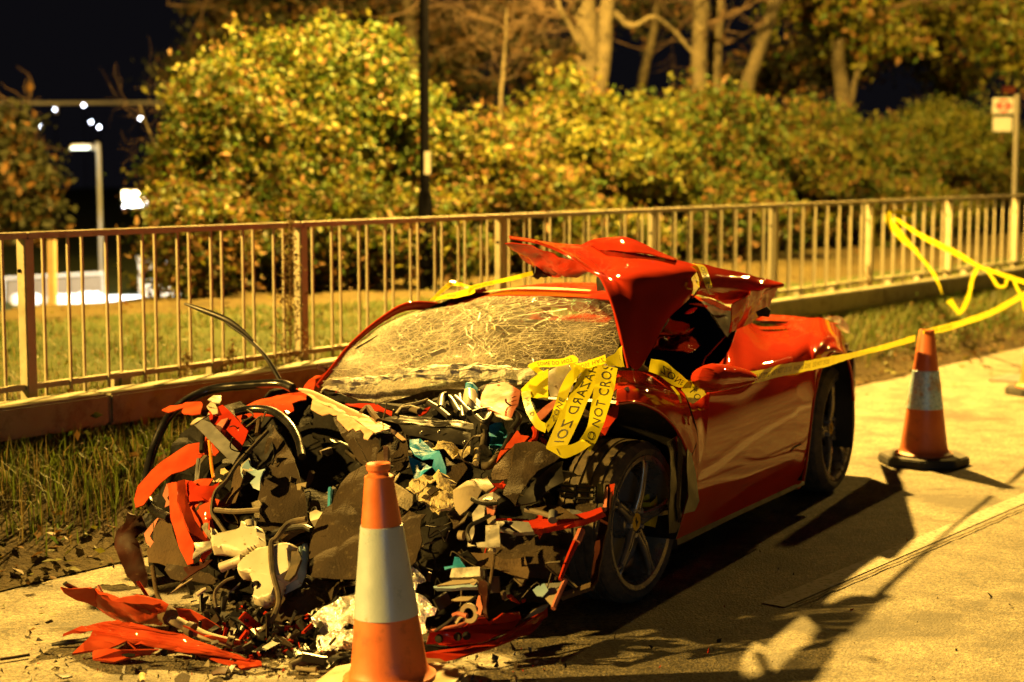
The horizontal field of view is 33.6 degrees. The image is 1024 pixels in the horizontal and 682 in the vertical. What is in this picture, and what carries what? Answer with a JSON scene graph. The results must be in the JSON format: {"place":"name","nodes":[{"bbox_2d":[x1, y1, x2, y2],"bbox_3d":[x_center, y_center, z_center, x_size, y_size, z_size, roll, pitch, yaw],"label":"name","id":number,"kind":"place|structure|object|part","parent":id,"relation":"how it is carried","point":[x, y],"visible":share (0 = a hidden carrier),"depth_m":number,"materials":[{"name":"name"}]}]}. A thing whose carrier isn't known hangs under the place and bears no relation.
{"place":"outdoors","nodes":[
{"label":"outdoors","id":0,"kind":"place"},
{"bbox_2d":[137,256,180,296],"bbox_3d":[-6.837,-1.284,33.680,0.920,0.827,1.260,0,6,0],"label":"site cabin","id":1,"kind":"object","parent":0,"point":[148,285],"visible":0.17,"depth_m":33.10,"materials":[{"name":"white"}]},
{"bbox_2d":[0,290,722,393],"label":"lawn grass","id":2,"kind":"structure","parent":0,"point":[320,307],"depth_m":12.74,"materials":[{"name":"green plant"}]},
{"bbox_2d":[0,346,1023,681],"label":"road","id":3,"kind":"structure","parent":0,"point":[918,616],"depth_m":7.05,"materials":[{"name":"concrete"}]},
{"bbox_2d":[0,653,29,660],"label":"twig","id":4,"kind":"object","parent":3,"relation":"on","point":[15,657],"visible":1,"depth_m":6.21,"materials":[{"name":"brown wood"}]},
{"bbox_2d":[55,674,72,678],"bbox_3d":[-1.568,1.177,5.966,0.055,0.013,0.054,6,8,44],"label":"fragment","id":5,"kind":"object","parent":3,"relation":"on","point":[65,676],"visible":1,"depth_m":5.95,"materials":[{"name":"white plastic"}]},
{"bbox_2d":[51,638,87,645],"bbox_3d":[-1.656,1.130,6.382,0.148,0.031,0.035,-1,6,-6],"label":"stick","id":6,"kind":"object","parent":3,"relation":"on","point":[69,642],"visible":0.87,"depth_m":6.37,"materials":[{"name":"black wood"}]},
{"bbox_2d":[61,581,166,624],"bbox_3d":[-1.462,1.020,6.491,0.488,0.218,0.268,2,6,19],"label":"torn panel","id":7,"kind":"object","parent":3,"relation":"on","point":[141,610],"visible":0.94,"depth_m":6.47,"materials":[{"name":"red plastic"}]},
{"bbox_2d":[92,649,158,662],"bbox_3d":[-1.425,1.143,6.170,0.270,0.043,0.096,2,6,14],"label":"torn panel","id":8,"kind":"object","parent":3,"relation":"on","point":[110,655],"visible":1,"depth_m":6.17,"materials":[{"name":"red metal"}]},
{"bbox_2d":[139,672,145,681],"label":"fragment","id":9,"kind":"object","parent":3,"relation":"on","point":[142,676],"visible":1,"depth_m":5.95,"materials":[{"name":"ceramic"}]},
{"bbox_2d":[63,620,261,668],"bbox_3d":[-1.319,1.104,6.197,0.890,0.109,0.208,2,6,23],"label":"torn panel","id":10,"kind":"object","parent":3,"relation":"on","point":[109,634],"visible":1,"depth_m":6.25,"materials":[{"name":"red metal"}]},
{"bbox_2d":[175,672,190,681],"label":"fragment","id":11,"kind":"object","parent":3,"relation":"on","point":[183,677],"visible":1,"depth_m":5.91,"materials":[{"name":"beige"}]},
{"bbox_2d":[211,667,226,675],"bbox_3d":[-1.035,1.171,6.009,0.056,0.014,0.094,0,6,0],"label":"fragment","id":12,"kind":"object","parent":3,"relation":"on","point":[220,671],"visible":1,"depth_m":6.00,"materials":[{"name":"beige"}]},
{"bbox_2d":[183,625,257,648],"bbox_3d":[-1.074,1.091,6.290,0.271,0.106,0.109,0,6,0],"label":"torn panel","id":13,"kind":"object","parent":3,"relation":"on","point":[224,640],"visible":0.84,"depth_m":6.25,"materials":[{"name":"red metal"}]},
{"bbox_2d":[157,603,243,648],"bbox_3d":[-1.174,1.063,6.322,0.388,0.139,0.109,3,7,27],"label":"trim tube","id":14,"kind":"object","parent":13,"relation":"on","point":[169,616],"depth_m":6.31,"materials":[{"name":"plastic"}]},
{"bbox_2d":[230,664,235,672],"bbox_3d":[-0.995,1.166,6.055,0.015,0.011,0.116,0,6,2],"label":"fragment","id":15,"kind":"object","parent":3,"relation":"on","point":[233,667],"visible":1,"depth_m":6.04,"materials":[{"name":"white plastic"}]},
{"bbox_2d":[186,581,353,664],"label":"broken fragments","id":16,"kind":"object","parent":3,"relation":"on","point":[242,620],"visible":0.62,"depth_m":6.39,"materials":[{"name":"black plastic"}]},
{"bbox_2d":[175,608,221,630],"bbox_3d":[-1.202,1.051,6.453,0.208,0.094,0.058,0,6,0],"label":"torn panel","id":17,"kind":"object","parent":16,"relation":"on","point":[188,615],"visible":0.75,"depth_m":6.45,"materials":[{"name":"red metal"}]},
{"bbox_2d":[292,643,310,658],"bbox_3d":[-0.768,1.139,6.218,0.069,0.017,0.171,-1,6,-13],"label":"lens clip","id":18,"kind":"object","parent":3,"relation":"on","point":[296,650],"visible":0.74,"depth_m":6.22,"materials":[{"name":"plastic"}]},
{"bbox_2d":[295,666,316,672],"bbox_3d":[-0.734,1.170,6.055,0.079,0.022,0.022,2,6,18],"label":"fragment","id":19,"kind":"object","parent":3,"relation":"on","point":[308,669],"visible":1,"depth_m":6.05,"materials":[{"name":"beige"}]},
{"bbox_2d":[289,650,335,669],"bbox_3d":[-0.717,1.149,6.142,0.051,0.047,0.213,5,8,42],"label":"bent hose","id":20,"kind":"object","parent":3,"relation":"on","point":[293,664],"visible":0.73,"depth_m":6.08,"materials":[{"name":"rubber"}]},
{"bbox_2d":[326,653,351,669],"bbox_3d":[-0.632,1.152,6.139,0.051,0.024,0.182,4,7,32],"label":"fragment","id":21,"kind":"object","parent":3,"relation":"on","point":[332,660],"visible":0.98,"depth_m":6.13,"materials":[{"name":"black plastic"}]},
{"bbox_2d":[316,461,468,681],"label":"traffic cone","id":22,"kind":"object","parent":3,"relation":"on","point":[388,644],"visible":1,"depth_m":5.67,"materials":[{"name":"orange plastic"}]},
{"bbox_2d":[114,236,855,661],"bbox_3d":[0.380,0.216,8.767,2.645,1.593,5.654,4,7,31],"label":"wrecked car","id":23,"kind":"object","parent":3,"relation":"on","point":[502,508],"visible":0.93,"depth_m":7.23,"materials":[{"name":"red paint"}]},
{"bbox_3d":[-0.409,-0.071,8.468,0.166,0.350,1.224,4,7,33],"label":"side window","id":24,"kind":"part","parent":23,"relation":"part of","materials":[{"name":"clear glass"}]},
{"bbox_3d":[-0.294,0.273,9.086,0.327,0.824,2.589,4,7,37],"label":"door","id":25,"kind":"part","parent":23,"relation":"part of","materials":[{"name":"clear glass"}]},
{"bbox_2d":[430,271,589,300],"bbox_3d":[-0.086,-0.271,8.260,0.851,0.196,0.459,5,8,39],"label":"hazard tape","id":26,"kind":"object","parent":23,"relation":"attached to","point":[470,290],"visible":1,"depth_m":8.38,"materials":[{"name":"yellow plastic"}]},
{"bbox_2d":[521,346,623,457],"bbox_3d":[0.212,0.228,6.612,0.402,0.393,0.422,1,6,12],"label":"hazard tape","id":27,"kind":"object","parent":23,"relation":"attached to","point":[597,377],"visible":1,"depth_m":6.57,"materials":[{"name":"yellow plastic"}]},
{"bbox_2d":[648,358,705,403],"bbox_3d":[0.711,0.163,7.007,0.074,0.206,0.400,6,8,44],"label":"hazard tape","id":28,"kind":"object","parent":23,"relation":"attached to","point":[692,392],"visible":0.98,"depth_m":6.94,"materials":[{"name":"yellow plastic"}]},
{"bbox_3d":[0.802,-0.009,7.844,0.166,0.350,1.224,2,6,21],"label":"side window","id":29,"kind":"part","parent":23,"relation":"part of","materials":[{"name":"black glass"}]},
{"bbox_2d":[691,263,714,294],"bbox_3d":[0.843,-0.275,7.700,0.105,0.145,0.268,3,7,27],"label":"hazard tape","id":30,"kind":"object","parent":23,"relation":"attached to","point":[705,277],"visible":1,"depth_m":7.70,"materials":[{"name":"yellow plastic"}]},
{"bbox_3d":[1.206,0.352,8.314,0.327,0.824,2.589,2,6,17],"label":"door","id":31,"kind":"part","parent":23,"relation":"part of","materials":[{"name":"red paint"}]},
{"bbox_2d":[751,335,914,382],"bbox_3d":[1.707,0.069,8.745,0.005,0.131,2.900,3,7,28],"label":"hazard tape","id":32,"kind":"object","parent":23,"relation":"attached to","point":[782,370],"visible":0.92,"depth_m":8.33,"materials":[{"name":"yellow plastic"}]},
{"bbox_2d":[0,537,1011,681],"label":"debris","id":33,"kind":"object","parent":3,"relation":"on","point":[207,663],"visible":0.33,"depth_m":6.19,"materials":[{"name":"black plastic"}]},
{"bbox_2d":[761,493,1023,606],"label":"road marking","id":34,"kind":"object","parent":3,"relation":"on","point":[785,599],"visible":1,"depth_m":7.87,"materials":[{"name":"paint"}]},
{"bbox_2d":[795,508,1023,604],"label":"road seam","id":35,"kind":"object","parent":3,"relation":"on","point":[903,559],"visible":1,"depth_m":7.71,"materials":[{"name":"concrete"}]},
{"bbox_2d":[878,329,969,469],"bbox_3d":[2.507,0.335,10.306,0.527,0.812,0.527,0,6,0],"label":"traffic cone","id":36,"kind":"object","parent":3,"relation":"on","point":[923,445],"visible":1,"depth_m":10.22,"materials":[{"name":"orange plastic"}]},
{"bbox_2d":[923,292,1023,333],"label":"hazard tape","id":37,"kind":"object","parent":36,"relation":"attached to","point":[980,316],"visible":0.88,"depth_m":11.48,"materials":[{"name":"yellow plastic"}]},
{"bbox_2d":[988,374,1020,382],"bbox_3d":[4.262,0.317,14.402,0.280,0.014,0.460,4,7,36],"label":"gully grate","id":38,"kind":"object","parent":3,"relation":"on","point":[1013,378],"visible":0.87,"depth_m":14.34,"materials":[{"name":"grey metal"}]},
{"bbox_2d":[1005,359,1023,395],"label":"traffic cone","id":39,"kind":"object","parent":3,"relation":"on","point":[1016,389],"visible":1,"depth_m":13.44,"materials":[{"name":"orange plastic"}]},
{"bbox_2d":[0,187,1023,590],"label":"verge and lawn","id":40,"kind":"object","parent":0,"point":[84,215],"visible":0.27,"depth_m":15.47,"materials":[{"name":"plant"}]},
{"bbox_2d":[10,294,41,305],"bbox_3d":[-8.299,-0.699,29.000,0.480,0.200,0.300,0,6,0],"label":"sandbag","id":41,"kind":"object","parent":40,"relation":"on","point":[14,299],"visible":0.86,"depth_m":28.89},
{"bbox_2d":[0,69,77,245],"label":"dim tree","id":42,"kind":"object","parent":40,"relation":"on","point":[25,180],"visible":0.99,"depth_m":22.78,"materials":[{"name":"green plant"}]},
{"bbox_2d":[47,240,56,304],"bbox_3d":[-4.389,-0.589,16.209,0.094,0.755,0.148,0,6,0],"label":"wooden post","id":43,"kind":"object","parent":40,"relation":"on","point":[52,267],"visible":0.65,"depth_m":16.17,"materials":[{"name":"brown wood"}]},
{"bbox_2d":[4,272,104,301],"bbox_3d":[-8.632,-0.874,31.999,1.962,0.864,0.145,0,6,0],"label":"hoarding","id":44,"kind":"object","parent":40,"relation":"on","point":[92,283],"visible":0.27,"depth_m":31.99,"materials":[{"name":"grey"}]},
{"bbox_2d":[54,109,57,195],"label":"distant lamp","id":45,"kind":"object","parent":40,"relation":"on","point":[56,141],"visible":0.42,"depth_m":98.16,"materials":[{"name":"black metal"}]},
{"bbox_2d":[46,294,77,304],"bbox_3d":[-7.629,-0.684,29.000,0.600,0.220,0.300,0,6,0],"label":"sandbag","id":46,"kind":"object","parent":40,"relation":"on","point":[61,298],"visible":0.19,"depth_m":28.85,"materials":[{"name":"white fabric"}]},
{"bbox_2d":[0,101,164,113],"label":"gantry","id":47,"kind":"object","parent":40,"relation":"on","point":[56,103],"visible":0.49,"depth_m":60.90,"materials":[{"name":"grey metal"}]},
{"bbox_2d":[83,104,85,194],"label":"distant lamp","id":48,"kind":"object","parent":40,"relation":"on","point":[84,149],"visible":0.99,"depth_m":95.24,"materials":[{"name":"black metal"}]},
{"bbox_2d":[70,142,102,292],"bbox_3d":[-8.529,-2.451,34.107,0.623,3.083,0.324,0,6,0],"label":"street lamp","id":49,"kind":"object","parent":40,"relation":"on","point":[96,147],"visible":0.95,"depth_m":33.98,"materials":[{"name":"grey metal"}]},
{"bbox_2d":[78,292,101,303],"bbox_3d":[-7.220,-0.714,29.000,0.400,0.240,0.300,0,6,0],"label":"sandbag","id":50,"kind":"object","parent":40,"relation":"on","point":[91,297],"visible":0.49,"depth_m":28.85,"materials":[{"name":"white fabric"}]},
{"bbox_2d":[90,121,92,192],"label":"distant lamp","id":51,"kind":"object","parent":40,"relation":"on","point":[91,157],"visible":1,"depth_m":120.23,"materials":[{"name":"black metal"}]},
{"bbox_2d":[97,295,141,302],"bbox_3d":[-6.663,-0.699,29.000,0.800,0.140,0.300,0,6,0],"label":"sandbag","id":52,"kind":"object","parent":40,"relation":"on","point":[101,299],"visible":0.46,"depth_m":28.89,"materials":[{"name":"white fabric"}]},
{"bbox_2d":[122,190,157,296],"bbox_3d":[-6.111,-1.420,28.119,0.651,2.158,0.180,0,6,0],"label":"floodlight mast","id":53,"kind":"object","parent":40,"relation":"on","point":[126,197],"visible":0.39,"depth_m":27.99,"materials":[{"name":"white paint"}]},
{"bbox_2d":[139,117,142,184],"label":"distant lamp","id":54,"kind":"object","parent":40,"relation":"on","point":[140,118],"visible":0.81,"depth_m":92.10,"materials":[{"name":"black metal"}]},
{"bbox_2d":[105,44,183,160],"bbox_3d":[-3.875,-1.796,18.356,1.230,2.963,1.042,0,6,0],"label":"sapling","id":55,"kind":"object","parent":40,"relation":"on","point":[152,138],"visible":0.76,"depth_m":18.39,"materials":[{"name":"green plant"}]},
{"bbox_2d":[174,348,198,376],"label":"grass tuft","id":56,"kind":"object","parent":40,"relation":"on","point":[186,357],"visible":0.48,"depth_m":9.63,"materials":[{"name":"plant"}]},
{"bbox_2d":[113,142,324,298],"bbox_3d":[-3.105,-0.969,16.688,2.026,1.950,1.864,6,8,44],"label":"hedge bush","id":57,"kind":"object","parent":40,"relation":"on","point":[190,204],"visible":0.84,"depth_m":16.30,"materials":[{"name":"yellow plant"}]},
{"bbox_2d":[104,29,342,289],"bbox_3d":[-3.114,-1.771,18.116,2.325,3.078,2.264,-3,7,-26],"label":"hedge bush","id":58,"kind":"object","parent":40,"relation":"on","point":[206,99],"visible":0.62,"depth_m":17.60,"materials":[{"name":"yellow plant"}]},
{"bbox_2d":[213,337,250,372],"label":"grass tuft","id":59,"kind":"object","parent":40,"relation":"on","point":[232,356],"visible":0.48,"depth_m":9.87,"materials":[{"name":"green plant"}]},
{"bbox_2d":[141,11,413,288],"bbox_3d":[-2.545,-1.923,18.909,3.162,3.426,2.773,0,6,0],"label":"hedge bush","id":60,"kind":"object","parent":40,"relation":"on","point":[327,128],"visible":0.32,"depth_m":18.45,"materials":[{"name":"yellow plant"}]},
{"bbox_2d":[126,0,429,288],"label":"dim tree","id":61,"kind":"object","parent":40,"relation":"on","point":[256,11],"visible":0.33,"depth_m":33.55,"materials":[{"name":"green plant"}]},
{"bbox_2d":[267,215,313,364],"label":"dry weed","id":62,"kind":"object","parent":40,"relation":"on","point":[288,264],"visible":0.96,"depth_m":10.24,"materials":[{"name":"brown plant"}]},
{"bbox_2d":[131,167,511,291],"bbox_3d":[-1.964,-0.978,17.703,3.942,1.693,2.205,0,6,0],"label":"hedge bush","id":63,"kind":"object","parent":40,"relation":"on","point":[349,202],"visible":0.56,"depth_m":17.36,"materials":[{"name":"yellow plant"}]},
{"bbox_2d":[294,0,363,26],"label":"sapling","id":64,"kind":"object","parent":40,"relation":"on","point":[336,13],"visible":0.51,"depth_m":19.48,"materials":[{"name":"green plant"}]},
{"bbox_2d":[290,7,485,286],"bbox_3d":[-1.686,-2.097,19.667,2.659,3.478,2.503,5,8,41],"label":"hedge bush","id":65,"kind":"object","parent":40,"relation":"on","point":[371,63],"visible":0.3,"depth_m":18.98,"materials":[{"name":"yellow plant"}]},
{"bbox_2d":[417,0,432,289],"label":"street lamp","id":66,"kind":"object","parent":40,"relation":"on","point":[424,201],"visible":0.73,"depth_m":17.19,"materials":[{"name":"black metal"}]},
{"bbox_2d":[349,0,614,275],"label":"dim tree","id":67,"kind":"object","parent":40,"relation":"on","point":[463,85],"visible":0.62,"depth_m":33.72,"materials":[{"name":"brown plant"}]},
{"bbox_2d":[375,94,594,275],"bbox_3d":[-0.438,-1.685,19.764,2.887,2.368,2.492,0,6,0],"label":"hedge bush","id":68,"kind":"object","parent":40,"relation":"on","point":[502,159],"visible":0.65,"depth_m":19.44,"materials":[{"name":"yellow plant"}]},
{"bbox_2d":[405,0,593,127],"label":"sapling","id":69,"kind":"object","parent":40,"relation":"on","point":[503,78],"visible":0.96,"depth_m":20.78,"materials":[{"name":"brown plant"}]},
{"bbox_2d":[0,245,1023,633],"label":"fallen leaves","id":70,"kind":"object","parent":40,"relation":"on","point":[130,507],"visible":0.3,"depth_m":14.48,"materials":[{"name":"brown plant"}]},
{"bbox_2d":[0,194,1023,400],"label":"pedestrian railing","id":71,"kind":"object","parent":40,"relation":"on","point":[29,386],"visible":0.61,"depth_m":10.91,"materials":[{"name":"metal"}]},
{"bbox_2d":[885,210,1023,314],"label":"hazard tape","id":72,"kind":"object","parent":71,"relation":"attached to","point":[896,230],"visible":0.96,"depth_m":15.53,"materials":[{"name":"yellow plastic"}]},
{"bbox_2d":[0,266,1023,441],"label":"curb","id":73,"kind":"structure","parent":40,"relation":"on","point":[42,415],"depth_m":9.41,"materials":[{"name":"grey concrete"}]},
{"bbox_2d":[15,269,1023,545],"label":"verge weeds","id":74,"kind":"object","parent":40,"relation":"on","point":[163,457],"visible":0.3,"depth_m":15.10,"materials":[{"name":"green plant"}]},
{"bbox_2d":[369,0,693,97],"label":"pale tree","id":75,"kind":"object","parent":40,"relation":"on","point":[595,46],"visible":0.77,"depth_m":24.32,"materials":[{"name":"brown plant"}]},
{"bbox_2d":[445,183,689,275],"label":"hedge bush","id":76,"kind":"object","parent":40,"relation":"on","point":[537,225],"visible":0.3,"depth_m":19.64,"materials":[{"name":"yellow plant"}]},
{"bbox_2d":[452,44,690,220],"bbox_3d":[0.559,-2.116,21.614,3.067,3.300,2.840,-3,7,-26],"label":"hedge bush","id":77,"kind":"object","parent":40,"relation":"on","point":[601,147],"visible":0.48,"depth_m":21.12,"materials":[{"name":"yellow plant"}]},
{"bbox_2d":[606,71,712,252],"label":"hedge bush","id":78,"kind":"object","parent":40,"relation":"on","point":[656,117],"visible":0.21,"depth_m":22.45,"materials":[{"name":"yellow plant"}]},
{"bbox_2d":[479,0,907,114],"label":"dim tree","id":79,"kind":"object","parent":40,"relation":"on","point":[773,77],"visible":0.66,"depth_m":31.56,"materials":[{"name":"green plant"}]},
{"bbox_2d":[657,0,735,101],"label":"slim tree","id":80,"kind":"object","parent":40,"relation":"on","point":[717,41],"visible":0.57,"depth_m":26.52,"materials":[{"name":"brown plant"}]},
{"bbox_2d":[639,65,808,255],"bbox_3d":[2.879,-2.553,24.730,2.915,2.882,2.711,0,6,0],"label":"hedge bush","id":81,"kind":"object","parent":40,"relation":"on","point":[727,139],"visible":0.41,"depth_m":24.06,"materials":[{"name":"green plant"}]},
{"bbox_2d":[690,0,760,95],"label":"slim tree","id":82,"kind":"object","parent":40,"relation":"on","point":[699,47],"visible":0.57,"depth_m":25.90,"materials":[{"name":"brown plant"}]},
{"bbox_2d":[622,159,832,262],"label":"hedge bush","id":83,"kind":"object","parent":40,"relation":"on","point":[718,194],"visible":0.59,"depth_m":22.72,"materials":[{"name":"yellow plant"}]},
{"bbox_2d":[687,0,781,245],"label":"leaning tree","id":84,"kind":"object","parent":40,"relation":"on","point":[751,72],"visible":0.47,"depth_m":26.90,"materials":[{"name":"brown plant"}]},
{"bbox_2d":[730,85,882,250],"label":"hedge bush","id":85,"kind":"object","parent":40,"relation":"on","point":[828,163],"visible":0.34,"depth_m":25.93,"materials":[{"name":"green plant"}]},
{"bbox_2d":[723,0,975,238],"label":"slender tree","id":86,"kind":"object","parent":40,"relation":"on","point":[852,34],"visible":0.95,"depth_m":28.90,"materials":[{"name":"green plant"}]},
{"bbox_2d":[860,263,876,287],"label":"grass tuft","id":87,"kind":"object","parent":40,"relation":"on","point":[868,275],"visible":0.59,"depth_m":16.82,"materials":[{"name":"yellow plant"}]},
{"bbox_2d":[809,94,952,243],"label":"hedge bush","id":88,"kind":"object","parent":40,"relation":"on","point":[881,145],"visible":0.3,"depth_m":28.07,"materials":[{"name":"green plant"}]},
{"bbox_2d":[799,161,999,246],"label":"hedge bush","id":89,"kind":"object","parent":40,"relation":"on","point":[908,188],"visible":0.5,"depth_m":26.66,"materials":[{"name":"green plant"}]},
{"bbox_2d":[860,82,1018,237],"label":"hedge bush","id":90,"kind":"object","parent":40,"relation":"on","point":[971,151],"visible":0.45,"depth_m":30.05,"materials":[{"name":"green plant"}]},
{"bbox_2d":[863,0,1023,111],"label":"yellow tree","id":91,"kind":"object","parent":40,"relation":"on","point":[994,29],"visible":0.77,"depth_m":31.07,"materials":[{"name":"green plant"}]},
{"bbox_2d":[954,115,1023,233],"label":"hedge bush","id":92,"kind":"object","parent":40,"relation":"on","point":[1006,184],"visible":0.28,"depth_m":32.10,"materials":[{"name":"green plant"}]},
{"bbox_2d":[992,86,1019,248],"bbox_3d":[7.403,-2.603,25.548,0.368,2.446,0.184,0,6,0],"label":"sign post","id":93,"kind":"object","parent":40,"relation":"on","point":[1002,106],"visible":0.99,"depth_m":25.48,"materials":[{"name":"grey metal"}]},
{"bbox_2d":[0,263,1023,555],"bbox_3d":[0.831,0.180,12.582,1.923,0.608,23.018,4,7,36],"label":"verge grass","id":94,"kind":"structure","parent":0,"point":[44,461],"depth_m":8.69,"materials":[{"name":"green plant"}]},
{"bbox_2d":[0,0,1023,188],"label":"sky","id":95,"kind":"structure","parent":0,"point":[67,49],"materials":[{"name":"black"}]}
]}

